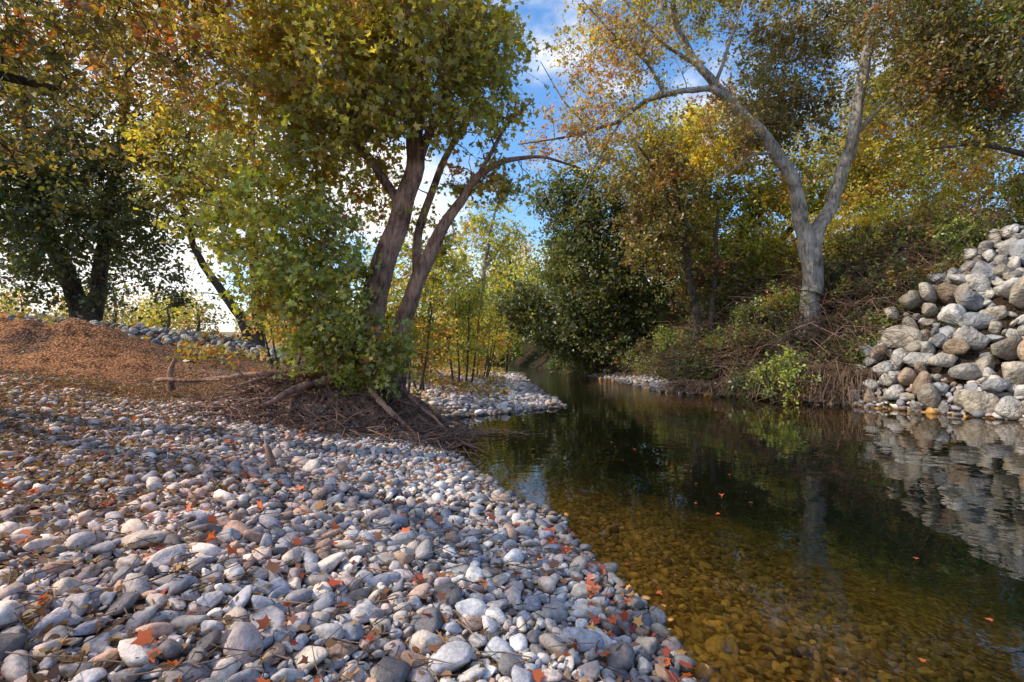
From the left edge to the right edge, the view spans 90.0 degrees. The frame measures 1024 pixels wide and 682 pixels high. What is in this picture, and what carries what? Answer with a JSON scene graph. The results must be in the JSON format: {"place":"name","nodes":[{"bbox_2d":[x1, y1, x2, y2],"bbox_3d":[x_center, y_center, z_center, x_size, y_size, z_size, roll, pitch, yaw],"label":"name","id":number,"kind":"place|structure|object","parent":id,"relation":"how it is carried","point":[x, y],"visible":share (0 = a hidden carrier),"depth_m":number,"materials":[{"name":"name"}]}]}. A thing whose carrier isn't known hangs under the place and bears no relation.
{"place":"outdoors","nodes":[
{"label":"outdoors","id":0,"kind":"place"},
{"bbox_2d":[0,220,1023,681],"bbox_3d":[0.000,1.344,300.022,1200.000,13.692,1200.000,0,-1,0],"label":"creek bank ground","id":1,"kind":"structure","parent":0,"point":[866,512],"depth_m":8.65,"materials":[{"name":"grey stone"}]},
{"bbox_2d":[0,0,253,321],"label":"oak tree","id":2,"kind":"object","parent":1,"relation":"on","point":[106,221],"visible":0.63,"depth_m":18.84,"materials":[{"name":"green plant"}]},
{"bbox_2d":[0,313,304,364],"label":"bank riprap","id":3,"kind":"object","parent":1,"relation":"on","point":[182,334],"visible":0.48,"depth_m":16.06,"materials":[{"name":"grey stone"}]},
{"bbox_2d":[0,0,333,183],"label":"overhanging oak tree","id":4,"kind":"object","parent":1,"relation":"on","point":[14,56],"visible":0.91,"depth_m":7.99,"materials":[{"name":"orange plant"}]},
{"bbox_2d":[154,358,219,390],"bbox_3d":[-5.517,0.576,8.646,1.219,0.571,0.342,0,-1,20],"label":"driftwood","id":5,"kind":"object","parent":1,"relation":"on","point":[169,378],"visible":1,"depth_m":8.67,"materials":[{"name":"brown wood"}]},
{"bbox_2d":[38,0,372,346],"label":"cottonwood tree","id":6,"kind":"object","parent":1,"relation":"on","point":[180,141],"visible":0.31,"depth_m":17.91,"materials":[{"name":"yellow plant"}]},
{"bbox_2d":[1,348,492,464],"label":"root tangle twigs","id":7,"kind":"object","parent":1,"relation":"on","point":[412,436],"visible":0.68,"depth_m":7.98,"materials":[{"name":"brown wood"}]},
{"bbox_2d":[0,308,517,403],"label":"bank weeds","id":8,"kind":"object","parent":1,"relation":"on","point":[210,352],"visible":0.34,"depth_m":14.77,"materials":[{"name":"green plant"}]},
{"bbox_2d":[239,305,302,368],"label":"willow shrub","id":9,"kind":"object","parent":1,"relation":"on","point":[267,351],"visible":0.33,"depth_m":13.49,"materials":[{"name":"green plant"}]},
{"bbox_2d":[264,438,277,467],"bbox_3d":[-2.281,1.110,4.871,0.148,0.373,0.086,0,-1,-21],"label":"broken stick","id":10,"kind":"object","parent":1,"relation":"on","point":[270,458],"visible":0.71,"depth_m":4.85,"materials":[{"name":"brown wood"}]},
{"bbox_2d":[0,377,628,681],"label":"fallen red leaves","id":11,"kind":"object","parent":1,"relation":"on","point":[144,637],"visible":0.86,"depth_m":3.05,"materials":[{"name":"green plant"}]},
{"bbox_2d":[193,365,446,434],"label":"thick roots","id":12,"kind":"object","parent":1,"relation":"on","point":[294,390],"visible":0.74,"depth_m":8.52,"materials":[{"name":"brown plant"}]},
{"bbox_2d":[91,0,579,400],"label":"sycamore tree","id":13,"kind":"object","parent":1,"relation":"on","point":[348,95],"visible":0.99,"depth_m":8.54,"materials":[{"name":"green plant"}]},
{"bbox_2d":[0,317,670,681],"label":"leaf litter","id":14,"kind":"object","parent":1,"relation":"on","point":[53,672],"visible":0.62,"depth_m":3.84,"materials":[{"name":"brown plant"}]},
{"bbox_2d":[147,376,531,450],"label":"exposed roots","id":15,"kind":"object","parent":1,"relation":"on","point":[403,405],"visible":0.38,"depth_m":8.49,"materials":[{"name":"brown plant"}]},
{"bbox_2d":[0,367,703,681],"bbox_3d":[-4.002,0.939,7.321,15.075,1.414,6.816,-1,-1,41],"label":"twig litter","id":16,"kind":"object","parent":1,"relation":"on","point":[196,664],"visible":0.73,"depth_m":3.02,"materials":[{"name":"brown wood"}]},
{"bbox_2d":[349,264,457,397],"bbox_3d":[-2.698,-0.222,12.447,2.643,3.641,3.042,0,-1,0],"label":"willow shrub","id":17,"kind":"object","parent":1,"relation":"on","point":[391,310],"visible":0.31,"depth_m":12.55,"materials":[{"name":"green plant"}]},
{"bbox_2d":[250,366,566,418],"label":"gravel bar stones","id":18,"kind":"object","parent":1,"relation":"on","point":[522,387],"visible":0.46,"depth_m":13.99,"materials":[{"name":"grey stone"}]},
{"bbox_2d":[347,216,477,384],"bbox_3d":[-3.251,-1.255,16.170,4.389,5.538,3.951,0,-1,0],"label":"willow shrub","id":19,"kind":"object","parent":1,"relation":"on","point":[405,247],"visible":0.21,"depth_m":15.94,"materials":[{"name":"green plant"}]},
{"bbox_2d":[411,301,484,390],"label":"willow shrub","id":20,"kind":"object","parent":1,"relation":"on","point":[439,358],"visible":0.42,"depth_m":13.95,"materials":[{"name":"green plant"}]},
{"bbox_2d":[392,191,532,349],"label":"pale cottonwood tree","id":21,"kind":"object","parent":1,"relation":"on","point":[488,242],"visible":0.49,"depth_m":41.57,"materials":[{"name":"green plant"}]},
{"bbox_2d":[418,250,511,385],"bbox_3d":[-1.754,-0.769,18.194,3.542,5.142,4.001,0,-1,0],"label":"willow shrub","id":22,"kind":"object","parent":1,"relation":"on","point":[468,306],"visible":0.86,"depth_m":17.83,"materials":[{"name":"green plant"}]},
{"bbox_2d":[0,373,952,655],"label":"river cobbles","id":23,"kind":"object","parent":1,"relation":"on","point":[386,511],"visible":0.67,"depth_m":4.15,"materials":[{"name":"stone"}]},
{"bbox_2d":[441,284,533,378],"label":"willow shrub","id":24,"kind":"object","parent":1,"relation":"on","point":[504,347],"visible":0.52,"depth_m":22.80,"materials":[{"name":"green plant"}]},
{"bbox_2d":[0,498,1005,681],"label":"river cobbles","id":25,"kind":"object","parent":1,"relation":"on","point":[459,651],"visible":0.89,"depth_m":2.48,"materials":[{"name":"stone"}]},
{"bbox_2d":[480,295,527,372],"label":"willow shrub","id":26,"kind":"object","parent":1,"relation":"on","point":[507,355],"visible":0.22,"depth_m":30.55,"materials":[{"name":"green plant"}]},
{"bbox_2d":[482,302,528,366],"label":"willow shrub","id":27,"kind":"object","parent":1,"relation":"on","point":[515,350],"visible":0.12,"depth_m":45.63,"materials":[{"name":"green plant"}]},
{"bbox_2d":[0,191,1017,363],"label":"distant tree line","id":28,"kind":"object","parent":1,"relation":"on","point":[517,262],"visible":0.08,"depth_m":68.82,"materials":[{"name":"green plant"}]},
{"bbox_2d":[524,288,588,356],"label":"willow shrub","id":29,"kind":"object","parent":1,"relation":"on","point":[549,313],"visible":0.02,"depth_m":45.35,"materials":[{"name":"green plant"}]},
{"bbox_2d":[550,324,569,368],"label":"hillside shrub","id":30,"kind":"object","parent":1,"relation":"on","point":[556,359],"visible":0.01,"depth_m":35.52,"materials":[{"name":"green plant"}]},
{"bbox_2d":[459,527,692,681],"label":"shoreline leaves","id":31,"kind":"object","parent":1,"relation":"on","point":[636,621],"visible":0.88,"depth_m":2.69,"materials":[{"name":"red plant"}]},
{"bbox_2d":[545,332,614,378],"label":"hillside shrub","id":32,"kind":"object","parent":1,"relation":"on","point":[583,362],"visible":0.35,"depth_m":28.09,"materials":[{"name":"green plant"}]},
{"bbox_2d":[553,328,610,373],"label":"hillside shrub","id":33,"kind":"object","parent":1,"relation":"on","point":[577,357],"visible":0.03,"depth_m":30.80,"materials":[{"name":"green plant"}]},
{"bbox_2d":[487,130,721,379],"bbox_3d":[4.588,-4.311,27.524,14.511,13.011,8.984,-1,-1,37],"label":"dark oak tree","id":34,"kind":"object","parent":1,"relation":"on","point":[575,243],"visible":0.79,"depth_m":26.00,"materials":[{"name":"green plant"}]},
{"bbox_2d":[610,345,653,376],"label":"hillside shrub","id":35,"kind":"object","parent":1,"relation":"on","point":[637,359],"visible":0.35,"depth_m":24.64,"materials":[{"name":"green plant"}]},
{"bbox_2d":[617,354,659,376],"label":"hillside shrub","id":36,"kind":"object","parent":1,"relation":"on","point":[644,362],"visible":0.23,"depth_m":23.24,"materials":[{"name":"green plant"}]},
{"bbox_2d":[621,341,660,371],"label":"hillside shrub","id":37,"kind":"object","parent":1,"relation":"on","point":[629,353],"visible":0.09,"depth_m":25.39,"materials":[{"name":"green plant"}]},
{"bbox_2d":[632,332,666,361],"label":"hillside shrub","id":38,"kind":"object","parent":1,"relation":"on","point":[641,345],"visible":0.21,"depth_m":23.86,"materials":[{"name":"green plant"}]},
{"bbox_2d":[646,338,681,357],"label":"hillside shrub","id":39,"kind":"object","parent":1,"relation":"on","point":[669,346],"visible":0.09,"depth_m":22.04,"materials":[{"name":"green plant"}]},
{"bbox_2d":[650,332,680,363],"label":"hillside shrub","id":40,"kind":"object","parent":1,"relation":"on","point":[662,348],"visible":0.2,"depth_m":22.21,"materials":[{"name":"green plant"}]},
{"bbox_2d":[552,60,780,360],"bbox_3d":[6.472,-4.902,20.701,9.558,12.623,7.012,0,-1,0],"label":"alder tree","id":41,"kind":"object","parent":1,"relation":"on","point":[668,215],"visible":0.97,"depth_m":19.95,"materials":[{"name":"green plant"}]},
{"bbox_2d":[643,322,691,357],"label":"hillside shrub","id":42,"kind":"object","parent":1,"relation":"on","point":[665,330],"visible":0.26,"depth_m":22.77,"materials":[{"name":"green plant"}]},
{"bbox_2d":[654,319,680,338],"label":"hillside shrub","id":43,"kind":"object","parent":1,"relation":"on","point":[673,323],"visible":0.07,"depth_m":25.07,"materials":[{"name":"green plant"}]},
{"bbox_2d":[648,341,688,369],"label":"hillside shrub","id":44,"kind":"object","parent":1,"relation":"on","point":[662,361],"visible":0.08,"depth_m":21.23,"materials":[{"name":"green plant"}]},
{"bbox_2d":[654,325,685,340],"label":"hillside shrub","id":45,"kind":"object","parent":1,"relation":"on","point":[672,332],"visible":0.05,"depth_m":23.96,"materials":[{"name":"green plant"}]},
{"bbox_2d":[647,336,700,382],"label":"hillside shrub","id":46,"kind":"object","parent":1,"relation":"on","point":[679,352],"visible":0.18,"depth_m":20.22,"materials":[{"name":"green plant"}]},
{"bbox_2d":[672,314,691,328],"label":"hillside shrub","id":47,"kind":"object","parent":1,"relation":"on","point":[683,322],"visible":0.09,"depth_m":24.98,"materials":[{"name":"green plant"}]},
{"bbox_2d":[673,310,692,327],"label":"hillside shrub","id":48,"kind":"object","parent":1,"relation":"on","point":[682,319],"visible":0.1,"depth_m":24.00,"materials":[{"name":"green plant"}]},
{"bbox_2d":[670,304,700,321],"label":"hillside shrub","id":49,"kind":"object","parent":1,"relation":"on","point":[684,315],"visible":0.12,"depth_m":25.60,"materials":[{"name":"green plant"}]},
{"bbox_2d":[660,348,716,380],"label":"hillside shrub","id":50,"kind":"object","parent":1,"relation":"on","point":[673,364],"visible":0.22,"depth_m":18.87,"materials":[{"name":"green plant"}]},
{"bbox_2d":[677,310,720,347],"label":"hillside shrub","id":51,"kind":"object","parent":1,"relation":"on","point":[703,319],"visible":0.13,"depth_m":21.03,"materials":[{"name":"green plant"}]},
{"bbox_2d":[669,350,729,380],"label":"hillside shrub","id":52,"kind":"object","parent":1,"relation":"on","point":[694,367],"visible":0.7,"depth_m":18.03,"materials":[{"name":"green plant"}]},
{"bbox_2d":[680,315,730,345],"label":"hillside shrub","id":53,"kind":"object","parent":1,"relation":"on","point":[695,334],"visible":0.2,"depth_m":19.77,"materials":[{"name":"green plant"}]},
{"bbox_2d":[689,293,730,321],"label":"hillside shrub","id":54,"kind":"object","parent":1,"relation":"on","point":[708,308],"visible":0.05,"depth_m":21.95,"materials":[{"name":"green plant"}]},
{"bbox_2d":[690,298,733,331],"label":"hillside shrub","id":55,"kind":"object","parent":1,"relation":"on","point":[706,313],"visible":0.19,"depth_m":21.07,"materials":[{"name":"green plant"}]},
{"bbox_2d":[694,326,731,358],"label":"hillside shrub","id":56,"kind":"object","parent":1,"relation":"on","point":[707,344],"visible":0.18,"depth_m":18.83,"materials":[{"name":"green plant"}]},
{"bbox_2d":[673,315,771,356],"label":"hillside shrub","id":57,"kind":"object","parent":1,"relation":"on","point":[712,336],"visible":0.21,"depth_m":18.52,"materials":[{"name":"green plant"}]},
{"bbox_2d":[677,209,800,297],"bbox_3d":[10.289,-2.991,21.383,6.625,4.660,4.256,0,-1,0],"label":"hillside shrub","id":58,"kind":"object","parent":1,"relation":"on","point":[759,249],"visible":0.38,"depth_m":21.13,"materials":[{"name":"green plant"}]},
{"bbox_2d":[719,287,762,322],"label":"hillside shrub","id":59,"kind":"object","parent":1,"relation":"on","point":[733,303],"visible":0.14,"depth_m":19.98,"materials":[{"name":"green plant"}]},
{"bbox_2d":[721,288,764,311],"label":"hillside shrub","id":60,"kind":"object","parent":1,"relation":"on","point":[738,297],"visible":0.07,"depth_m":21.13,"materials":[{"name":"green plant"}]},
{"bbox_2d":[715,317,771,367],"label":"hillside shrub","id":61,"kind":"object","parent":1,"relation":"on","point":[743,341],"visible":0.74,"depth_m":17.31,"materials":[{"name":"green plant"}]},
{"bbox_2d":[714,360,781,412],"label":"hillside shrub","id":62,"kind":"object","parent":1,"relation":"on","point":[738,382],"visible":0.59,"depth_m":15.82,"materials":[{"name":"green plant"}]},
{"bbox_2d":[727,289,784,328],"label":"hillside shrub","id":63,"kind":"object","parent":1,"relation":"on","point":[742,313],"visible":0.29,"depth_m":18.46,"materials":[{"name":"green plant"}]},
{"bbox_2d":[516,0,996,341],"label":"twin trunk tree","id":64,"kind":"object","parent":1,"relation":"on","point":[762,119],"visible":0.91,"depth_m":17.07,"materials":[{"name":"grey plant"}]},
{"bbox_2d":[730,295,793,333],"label":"hillside shrub","id":65,"kind":"object","parent":1,"relation":"on","point":[753,310],"visible":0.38,"depth_m":18.12,"materials":[{"name":"green plant"}]},
{"bbox_2d":[729,319,797,361],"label":"hillside shrub","id":66,"kind":"object","parent":1,"relation":"on","point":[763,339],"visible":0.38,"depth_m":17.16,"materials":[{"name":"green plant"}]},
{"bbox_2d":[649,363,888,406],"bbox_3d":[7.444,1.163,15.897,2.523,1.037,7.355,1,-1,-41],"label":"waterline brush","id":67,"kind":"object","parent":1,"relation":"on","point":[818,393],"visible":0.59,"depth_m":14.62,"materials":[{"name":"brown plant"}]},
{"bbox_2d":[738,279,814,340],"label":"hillside shrub","id":68,"kind":"object","parent":1,"relation":"on","point":[771,309],"visible":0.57,"depth_m":17.42,"materials":[{"name":"green plant"}]},
{"bbox_2d":[755,277,800,301],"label":"hillside shrub","id":69,"kind":"object","parent":1,"relation":"on","point":[784,286],"visible":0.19,"depth_m":19.37,"materials":[{"name":"green plant"}]},
{"bbox_2d":[758,245,799,282],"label":"hillside shrub","id":70,"kind":"object","parent":1,"relation":"on","point":[781,259],"visible":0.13,"depth_m":21.22,"materials":[{"name":"green plant"}]},
{"bbox_2d":[766,274,797,285],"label":"hillside shrub","id":71,"kind":"object","parent":1,"relation":"on","point":[781,280],"visible":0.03,"depth_m":20.16,"materials":[{"name":"green plant"}]},
{"bbox_2d":[546,206,1021,397],"bbox_3d":[9.430,-1.300,27.846,9.990,6.574,26.677,0,-1,-12],"label":"bank ground cover","id":72,"kind":"object","parent":1,"relation":"on","point":[882,320],"visible":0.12,"depth_m":16.30,"materials":[{"name":"green plant"}]},
{"bbox_2d":[745,341,828,415],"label":"hillside shrub","id":73,"kind":"object","parent":1,"relation":"on","point":[787,357],"visible":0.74,"depth_m":14.83,"materials":[{"name":"green plant"}]},
{"bbox_2d":[783,264,801,285],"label":"hillside shrub","id":74,"kind":"object","parent":1,"relation":"on","point":[796,272],"visible":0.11,"depth_m":19.63,"materials":[{"name":"green plant"}]},
{"bbox_2d":[759,281,826,325],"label":"hillside shrub","id":75,"kind":"object","parent":1,"relation":"on","point":[778,300],"visible":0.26,"depth_m":17.58,"materials":[{"name":"green plant"}]},
{"bbox_2d":[577,369,1023,420],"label":"shore stones","id":76,"kind":"object","parent":1,"relation":"on","point":[655,382],"visible":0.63,"depth_m":13.55,"materials":[{"name":"grey stone"}]},
{"bbox_2d":[586,195,1023,407],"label":"bank brushwood","id":77,"kind":"object","parent":1,"relation":"on","point":[838,319],"visible":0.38,"depth_m":16.47,"materials":[{"name":"brown plant"}]},
{"bbox_2d":[790,241,826,276],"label":"hillside shrub","id":78,"kind":"object","parent":1,"relation":"on","point":[799,259],"visible":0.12,"depth_m":20.38,"materials":[{"name":"green plant"}]},
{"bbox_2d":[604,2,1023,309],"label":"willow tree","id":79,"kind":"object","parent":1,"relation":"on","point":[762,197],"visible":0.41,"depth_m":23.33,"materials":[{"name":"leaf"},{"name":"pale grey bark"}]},
{"bbox_2d":[797,251,874,308],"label":"hillside shrub","id":80,"kind":"object","parent":1,"relation":"on","point":[834,276],"visible":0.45,"depth_m":17.17,"materials":[{"name":"green plant"}]},
{"bbox_2d":[793,246,878,272],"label":"hillside shrub","id":81,"kind":"object","parent":1,"relation":"on","point":[840,253],"visible":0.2,"depth_m":17.90,"materials":[{"name":"green plant"}]},
{"bbox_2d":[786,210,918,281],"bbox_3d":[12.477,-2.877,18.278,5.233,3.662,3.488,0,-1,-26],"label":"hillside shrub","id":82,"kind":"object","parent":1,"relation":"on","point":[874,236],"visible":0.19,"depth_m":18.09,"materials":[{"name":"green plant"}]},
{"bbox_2d":[824,219,892,258],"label":"hillside shrub","id":83,"kind":"object","parent":1,"relation":"on","point":[828,241],"visible":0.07,"depth_m":18.82,"materials":[{"name":"green plant"}]},
{"bbox_2d":[823,221,896,267],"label":"hillside shrub","id":84,"kind":"object","parent":1,"relation":"on","point":[854,231],"visible":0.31,"depth_m":18.19,"materials":[{"name":"green plant"}]},
{"bbox_2d":[783,180,950,254],"bbox_3d":[14.572,-3.914,20.967,6.544,5.904,4.842,0,-1,0],"label":"hillside shrub","id":85,"kind":"object","parent":1,"relation":"on","point":[850,216],"visible":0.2,"depth_m":20.68,"materials":[{"name":"green plant"}]},
{"bbox_2d":[830,265,914,302],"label":"hillside shrub","id":86,"kind":"object","parent":1,"relation":"on","point":[848,287],"visible":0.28,"depth_m":16.44,"materials":[{"name":"green plant"}]},
{"bbox_2d":[845,227,918,273],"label":"hillside shrub","id":87,"kind":"object","parent":1,"relation":"on","point":[885,253],"visible":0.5,"depth_m":16.91,"materials":[{"name":"green plant"}]},
{"bbox_2d":[851,239,929,301],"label":"hillside shrub","id":88,"kind":"object","parent":1,"relation":"on","point":[892,256],"visible":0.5,"depth_m":15.75,"materials":[{"name":"green plant"}]},
{"bbox_2d":[854,222,939,262],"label":"hillside shrub","id":89,"kind":"object","parent":1,"relation":"on","point":[900,236],"visible":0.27,"depth_m":17.18,"materials":[{"name":"green plant"}]},
{"bbox_2d":[864,258,937,293],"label":"hillside shrub","id":90,"kind":"object","parent":1,"relation":"on","point":[894,275],"visible":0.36,"depth_m":15.72,"materials":[{"name":"green plant"}]},
{"bbox_2d":[808,0,1023,187],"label":"hillside oak tree","id":91,"kind":"object","parent":1,"relation":"on","point":[1001,61],"visible":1,"depth_m":14.98,"materials":[{"name":"green plant"}]},
{"bbox_2d":[835,223,1023,419],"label":"riprap boulders","id":92,"kind":"object","parent":1,"relation":"on","point":[960,298],"visible":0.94,"depth_m":13.29,"materials":[{"name":"grey stone"}]},
{"bbox_2d":[839,138,1021,235],"bbox_3d":[18.011,-5.462,21.714,8.670,6.201,5.979,0,-1,0],"label":"hillside shrub","id":93,"kind":"object","parent":1,"relation":"on","point":[929,195],"visible":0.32,"depth_m":21.21,"materials":[{"name":"green plant"}]},
{"bbox_2d":[895,208,998,259],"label":"hillside shrub","id":94,"kind":"object","parent":1,"relation":"on","point":[932,229],"visible":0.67,"depth_m":16.17,"materials":[{"name":"green plant"}]},
{"bbox_2d":[877,184,1022,247],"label":"hillside shrub","id":95,"kind":"object","parent":1,"relation":"on","point":[974,211],"visible":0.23,"depth_m":17.31,"materials":[{"name":"green plant"}]},
{"bbox_2d":[910,130,1023,221],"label":"hillside shrub","id":96,"kind":"object","parent":1,"relation":"on","point":[988,174],"visible":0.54,"depth_m":20.13,"materials":[{"name":"green plant"}]},
{"bbox_2d":[973,165,1023,223],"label":"hillside shrub","id":97,"kind":"object","parent":1,"relation":"on","point":[1018,181],"visible":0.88,"depth_m":16.99,"materials":[{"name":"green plant"}]},
{"bbox_2d":[0,0,1023,331],"label":"sky","id":98,"kind":"structure","parent":0,"point":[543,13],"materials":[{"name":"blue"}]},
{"bbox_2d":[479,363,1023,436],"bbox_3d":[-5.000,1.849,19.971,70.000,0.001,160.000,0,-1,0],"label":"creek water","id":99,"kind":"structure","parent":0,"point":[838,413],"depth_m":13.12,"materials":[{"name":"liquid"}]},
{"bbox_2d":[538,442,993,681],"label":"floating leaves","id":100,"kind":"object","parent":99,"relation":"on","point":[836,679],"visible":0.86,"depth_m":3.12,"materials":[{"name":"orange plant"}]}
]}

